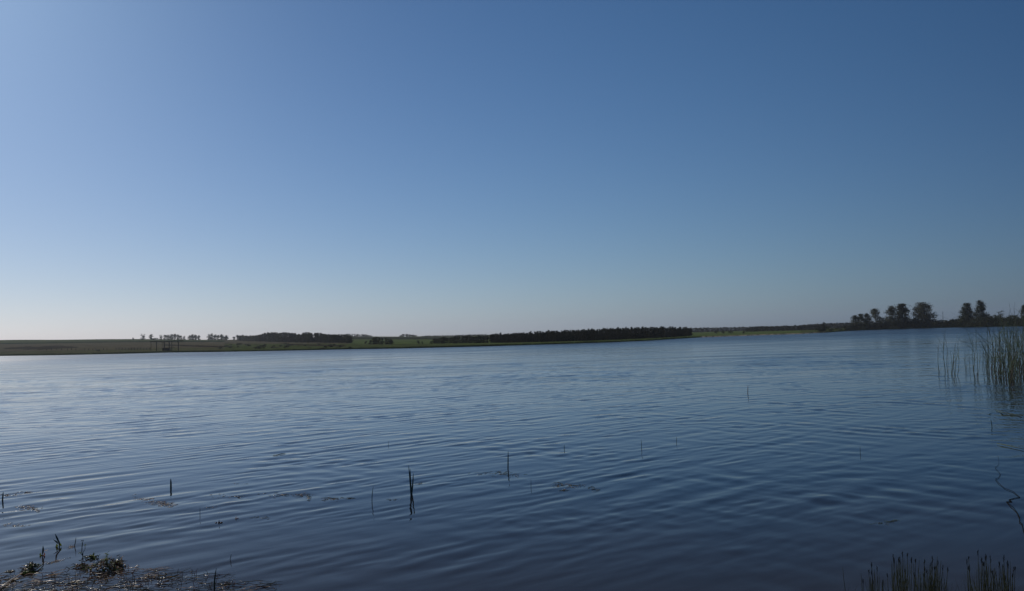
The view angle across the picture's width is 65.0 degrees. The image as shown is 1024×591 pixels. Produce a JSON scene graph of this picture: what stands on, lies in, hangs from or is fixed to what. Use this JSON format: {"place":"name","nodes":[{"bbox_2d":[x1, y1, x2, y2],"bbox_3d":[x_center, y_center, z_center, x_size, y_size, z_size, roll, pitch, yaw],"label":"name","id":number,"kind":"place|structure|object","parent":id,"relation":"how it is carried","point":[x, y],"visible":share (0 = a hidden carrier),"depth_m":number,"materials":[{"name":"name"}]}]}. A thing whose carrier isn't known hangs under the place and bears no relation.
{"place":"outdoors","nodes":[
{"label":"outdoors","id":0,"kind":"place"},
{"bbox_2d":[0,325,1018,355],"bbox_3d":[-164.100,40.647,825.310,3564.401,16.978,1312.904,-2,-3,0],"label":"ground","id":1,"kind":"structure","parent":0,"point":[39,347],"depth_m":396.28,"materials":[{"name":"green plant"}]},
{"bbox_2d":[150,340,182,350],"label":"open frame","id":2,"kind":"object","parent":1,"relation":"on","point":[166,349],"visible":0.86,"depth_m":292.30,"materials":[{"name":"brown wood"}]},
{"bbox_2d":[265,332,275,341],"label":"tree","id":3,"kind":"object","parent":1,"relation":"on","point":[269,336],"visible":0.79,"depth_m":568.77,"materials":[{"name":"green plant"}]},
{"bbox_2d":[275,333,282,341],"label":"tree","id":4,"kind":"object","parent":1,"relation":"on","point":[277,337],"visible":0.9,"depth_m":523.62,"materials":[{"name":"green plant"}]},
{"bbox_2d":[305,334,312,342],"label":"tree","id":5,"kind":"object","parent":1,"relation":"on","point":[308,338],"visible":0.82,"depth_m":420.14,"materials":[{"name":"green plant"}]},
{"bbox_2d":[323,334,328,342],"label":"tree","id":6,"kind":"object","parent":1,"relation":"on","point":[326,338],"visible":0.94,"depth_m":386.17,"materials":[{"name":"green plant"}]},
{"bbox_2d":[343,335,353,342],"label":"tree","id":7,"kind":"object","parent":1,"relation":"on","point":[347,340],"visible":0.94,"depth_m":325.05,"materials":[{"name":"green plant"}]},
{"bbox_2d":[372,337,378,343],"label":"clump tree","id":8,"kind":"object","parent":1,"relation":"on","point":[375,339],"visible":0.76,"depth_m":267.15,"materials":[{"name":"green plant"}]},
{"bbox_2d":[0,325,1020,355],"bbox_3d":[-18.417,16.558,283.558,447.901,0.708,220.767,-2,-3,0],"label":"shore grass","id":9,"kind":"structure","parent":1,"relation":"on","point":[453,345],"depth_m":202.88,"materials":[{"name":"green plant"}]},
{"bbox_2d":[594,329,599,339],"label":"plantation tree","id":10,"kind":"object","parent":1,"relation":"on","point":[597,334],"visible":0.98,"depth_m":190.75,"materials":[{"name":"green plant"}]},
{"bbox_2d":[691,322,849,331],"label":"wood belt","id":11,"kind":"object","parent":1,"relation":"on","point":[783,327],"visible":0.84,"depth_m":611.73,"materials":[{"name":"green plant"}]},
{"bbox_2d":[849,315,860,328],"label":"shore tree","id":12,"kind":"object","parent":1,"relation":"on","point":[854,321],"visible":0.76,"depth_m":370.42,"materials":[{"name":"green plant"}]},
{"bbox_2d":[856,314,867,326],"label":"shore tree","id":13,"kind":"object","parent":1,"relation":"on","point":[862,321],"visible":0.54,"depth_m":385.41,"materials":[{"name":"green plant"}]},
{"bbox_2d":[864,313,871,328],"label":"shore tree","id":14,"kind":"object","parent":1,"relation":"on","point":[866,316],"visible":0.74,"depth_m":388.11,"materials":[{"name":"green plant"}]},
{"bbox_2d":[868,308,886,325],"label":"birch tree","id":15,"kind":"object","parent":1,"relation":"on","point":[877,318],"visible":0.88,"depth_m":390.68,"materials":[{"name":"green plant"}]},
{"bbox_2d":[884,305,902,327],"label":"birch tree","id":16,"kind":"object","parent":1,"relation":"on","point":[890,311],"visible":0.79,"depth_m":397.36,"materials":[{"name":"green plant"}]},
{"bbox_2d":[894,303,911,326],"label":"birch tree","id":17,"kind":"object","parent":1,"relation":"on","point":[902,308],"visible":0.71,"depth_m":398.62,"materials":[{"name":"green plant"}]},
{"bbox_2d":[908,322,917,327],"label":"shore bush","id":18,"kind":"object","parent":1,"relation":"on","point":[913,323],"visible":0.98,"depth_m":389.45,"materials":[{"name":"green plant"}]},
{"bbox_2d":[910,302,936,326],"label":"birch tree","id":19,"kind":"object","parent":1,"relation":"on","point":[921,309],"visible":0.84,"depth_m":390.94,"materials":[{"name":"green plant"}]},
{"bbox_2d":[955,303,975,325],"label":"pointed tree","id":20,"kind":"object","parent":1,"relation":"on","point":[967,311],"visible":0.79,"depth_m":365.65,"materials":[{"name":"green plant"}]},
{"bbox_2d":[970,300,989,324],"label":"pointed tree","id":21,"kind":"object","parent":1,"relation":"on","point":[979,311],"visible":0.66,"depth_m":354.39,"materials":[{"name":"green plant"}]},
{"bbox_2d":[976,317,983,325],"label":"shore bush","id":22,"kind":"object","parent":1,"relation":"on","point":[980,320],"visible":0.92,"depth_m":348.65,"materials":[{"name":"green plant"}]},
{"bbox_2d":[988,316,999,326],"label":"shore bush","id":23,"kind":"object","parent":1,"relation":"on","point":[991,322],"visible":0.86,"depth_m":337.12,"materials":[{"name":"green plant"}]},
{"bbox_2d":[999,318,1013,325],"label":"shore bush","id":24,"kind":"object","parent":1,"relation":"on","point":[1006,321],"visible":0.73,"depth_m":326.07,"materials":[{"name":"green plant"}]},
{"bbox_2d":[1020,305,1023,316],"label":"pointed tree","id":25,"kind":"object","parent":1,"relation":"on","point":[1022,310],"visible":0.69,"depth_m":320.50,"materials":[{"name":"green plant"}]},
{"bbox_2d":[0,326,1023,590],"bbox_3d":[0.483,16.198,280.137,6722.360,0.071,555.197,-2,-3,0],"label":"water","id":26,"kind":"structure","parent":0,"point":[796,462],"depth_m":12.44,"materials":[{"name":"blue liquid"}]},
{"bbox_2d":[0,574,20,587],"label":"floating stick","id":27,"kind":"object","parent":26,"relation":"on","point":[10,580],"visible":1,"depth_m":6.96,"materials":[{"name":"brown wood"}]},
{"bbox_2d":[18,561,42,571],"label":"weed clump","id":28,"kind":"object","parent":26,"relation":"on","point":[31,566],"visible":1,"depth_m":7.34,"materials":[{"name":"green plant"}]},
{"bbox_2d":[54,534,61,546],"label":"water plant","id":29,"kind":"object","parent":26,"relation":"in","point":[58,542],"visible":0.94,"depth_m":8.16,"materials":[{"name":"green plant"}]},
{"bbox_2d":[64,563,91,569],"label":"weed clump","id":30,"kind":"object","parent":26,"relation":"on","point":[81,565],"visible":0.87,"depth_m":7.38,"materials":[{"name":"brown plant"}]},
{"bbox_2d":[82,554,97,559],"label":"weed clump","id":31,"kind":"object","parent":26,"relation":"on","point":[89,556],"visible":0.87,"depth_m":7.67,"materials":[{"name":"green plant"}]},
{"bbox_2d":[82,551,139,571],"bbox_3d":[-3.662,2.407,7.310,0.327,0.167,0.431,-4,-4,43],"label":"weed clump","id":32,"kind":"object","parent":26,"relation":"on","point":[106,563],"visible":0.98,"depth_m":7.28,"materials":[{"name":"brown plant"}]},
{"bbox_2d":[111,556,125,566],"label":"weed clump","id":33,"kind":"object","parent":26,"relation":"on","point":[118,562],"visible":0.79,"depth_m":7.38,"materials":[{"name":"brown plant"}]},
{"bbox_2d":[0,565,280,590],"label":"weed mat","id":34,"kind":"object","parent":26,"relation":"on","point":[76,582],"visible":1,"depth_m":6.85,"materials":[{"name":"brown plant"}]},
{"bbox_2d":[135,496,178,506],"bbox_3d":[-4.703,2.670,10.451,1.306,0.014,0.269,-4,-4,39],"label":"floating weed","id":35,"kind":"object","parent":26,"relation":"on","point":[161,504],"visible":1,"depth_m":10.27,"materials":[{"name":"brown plant"}]},
{"bbox_2d":[269,492,312,499],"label":"floating weed","id":36,"kind":"object","parent":26,"relation":"on","point":[295,496],"visible":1,"depth_m":10.53,"materials":[{"name":"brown plant"}]},
{"bbox_2d":[323,497,353,501],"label":"floating weed","id":37,"kind":"object","parent":26,"relation":"on","point":[333,498],"visible":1,"depth_m":10.25,"materials":[{"name":"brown plant"}]},
{"bbox_2d":[408,465,413,493],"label":"reed shoot","id":38,"kind":"object","parent":26,"relation":"in","point":[411,489],"visible":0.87,"depth_m":10.41,"materials":[{"name":"green plant"}]},
{"bbox_2d":[557,482,599,490],"bbox_3d":[0.829,2.511,10.574,0.618,0.013,0.730,-2,-3,0],"label":"floating weed","id":39,"kind":"object","parent":26,"relation":"on","point":[568,486],"visible":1,"depth_m":10.58,"materials":[{"name":"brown plant"}]},
{"bbox_2d":[861,563,885,590],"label":"sedge tuft","id":40,"kind":"object","parent":26,"relation":"in","point":[871,584],"visible":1,"depth_m":5.34,"materials":[{"name":"green plant"}]},
{"bbox_2d":[881,551,919,590],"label":"sedge tuft","id":41,"kind":"object","parent":26,"relation":"in","point":[901,581],"visible":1,"depth_m":5.30,"materials":[{"name":"green plant"}]},
{"bbox_2d":[912,556,956,590],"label":"sedge tuft","id":42,"kind":"object","parent":26,"relation":"in","point":[937,583],"visible":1,"depth_m":5.30,"materials":[{"name":"green plant"}]},
{"bbox_2d":[937,327,960,375],"bbox_3d":[17.433,2.311,31.867,0.837,2.083,3.383,-3,-3,17],"label":"reed clump","id":43,"kind":"object","parent":26,"relation":"in","point":[955,356],"visible":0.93,"depth_m":31.62,"materials":[{"name":"plant"}]},
{"bbox_2d":[962,327,980,377],"bbox_3d":[18.108,2.264,31.505,0.973,2.102,7.308,-3,-3,28],"label":"reed clump","id":44,"kind":"object","parent":26,"relation":"in","point":[972,348],"visible":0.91,"depth_m":31.03,"materials":[{"name":"plant"}]},
{"bbox_2d":[956,550,1003,590],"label":"sedge tuft","id":45,"kind":"object","parent":26,"relation":"in","point":[984,576],"visible":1,"depth_m":5.28,"materials":[{"name":"green plant"}]},
{"bbox_2d":[979,320,997,373],"bbox_3d":[19.541,2.183,33.081,0.906,2.337,5.054,-3,-3,25],"label":"reed clump","id":46,"kind":"object","parent":26,"relation":"in","point":[987,352],"visible":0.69,"depth_m":32.06,"materials":[{"name":"plant"}]},
{"bbox_2d":[976,318,1010,379],"bbox_3d":[18.568,2.017,30.640,1.385,2.478,8.468,-3,-3,31],"label":"reed clump","id":47,"kind":"object","parent":26,"relation":"in","point":[1005,354],"visible":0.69,"depth_m":28.88,"materials":[{"name":"plant"}]},
{"bbox_2d":[982,555,1018,590],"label":"sedge tuft","id":48,"kind":"object","parent":26,"relation":"in","point":[1004,587],"visible":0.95,"depth_m":5.33,"materials":[{"name":"green plant"}]},
{"bbox_2d":[982,319,1022,367],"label":"reed clump","id":49,"kind":"object","parent":26,"relation":"in","point":[1004,357],"visible":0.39,"depth_m":36.24,"materials":[{"name":"plant"}]},
{"bbox_2d":[988,316,1022,379],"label":"reed clump","id":50,"kind":"object","parent":26,"relation":"in","point":[1001,352],"visible":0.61,"depth_m":29.20,"materials":[{"name":"plant"}]},
{"bbox_2d":[993,313,1019,384],"bbox_3d":[16.599,1.761,26.504,1.065,2.685,4.632,-3,-3,28],"label":"reed clump","id":51,"kind":"object","parent":26,"relation":"in","point":[1009,371],"visible":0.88,"depth_m":26.41,"materials":[{"name":"plant"}]},
{"bbox_2d":[996,458,1023,530],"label":"crooked twig","id":52,"kind":"object","parent":26,"relation":"on","point":[1011,501],"visible":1,"depth_m":8.89,"materials":[{"name":"brown wood"}]},
{"bbox_2d":[1000,305,1023,376],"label":"reed clump","id":53,"kind":"object","parent":26,"relation":"in","point":[1017,342],"visible":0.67,"depth_m":29.60,"materials":[{"name":"plant"}]},
{"bbox_2d":[1001,311,1023,379],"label":"reed clump","id":54,"kind":"object","parent":26,"relation":"in","point":[1016,365],"visible":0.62,"depth_m":29.27,"materials":[{"name":"plant"}]},
{"bbox_2d":[1012,306,1023,376],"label":"reed clump","id":55,"kind":"object","parent":26,"relation":"in","point":[1021,352],"visible":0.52,"depth_m":29.01,"materials":[{"name":"plant"}]},
{"bbox_2d":[0,0,1023,339],"label":"sky","id":56,"kind":"structure","parent":0,"point":[231,168],"materials":[{"name":"blue"}]},
{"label":"fence post","id":57,"kind":"object","parent":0,"visible":0},
{"bbox_2d":[118,348,149,348],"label":"fence rails","id":58,"kind":"object","parent":57,"relation":"attached to","point":[133,348],"visible":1,"depth_m":339.18,"materials":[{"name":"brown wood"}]}
]}

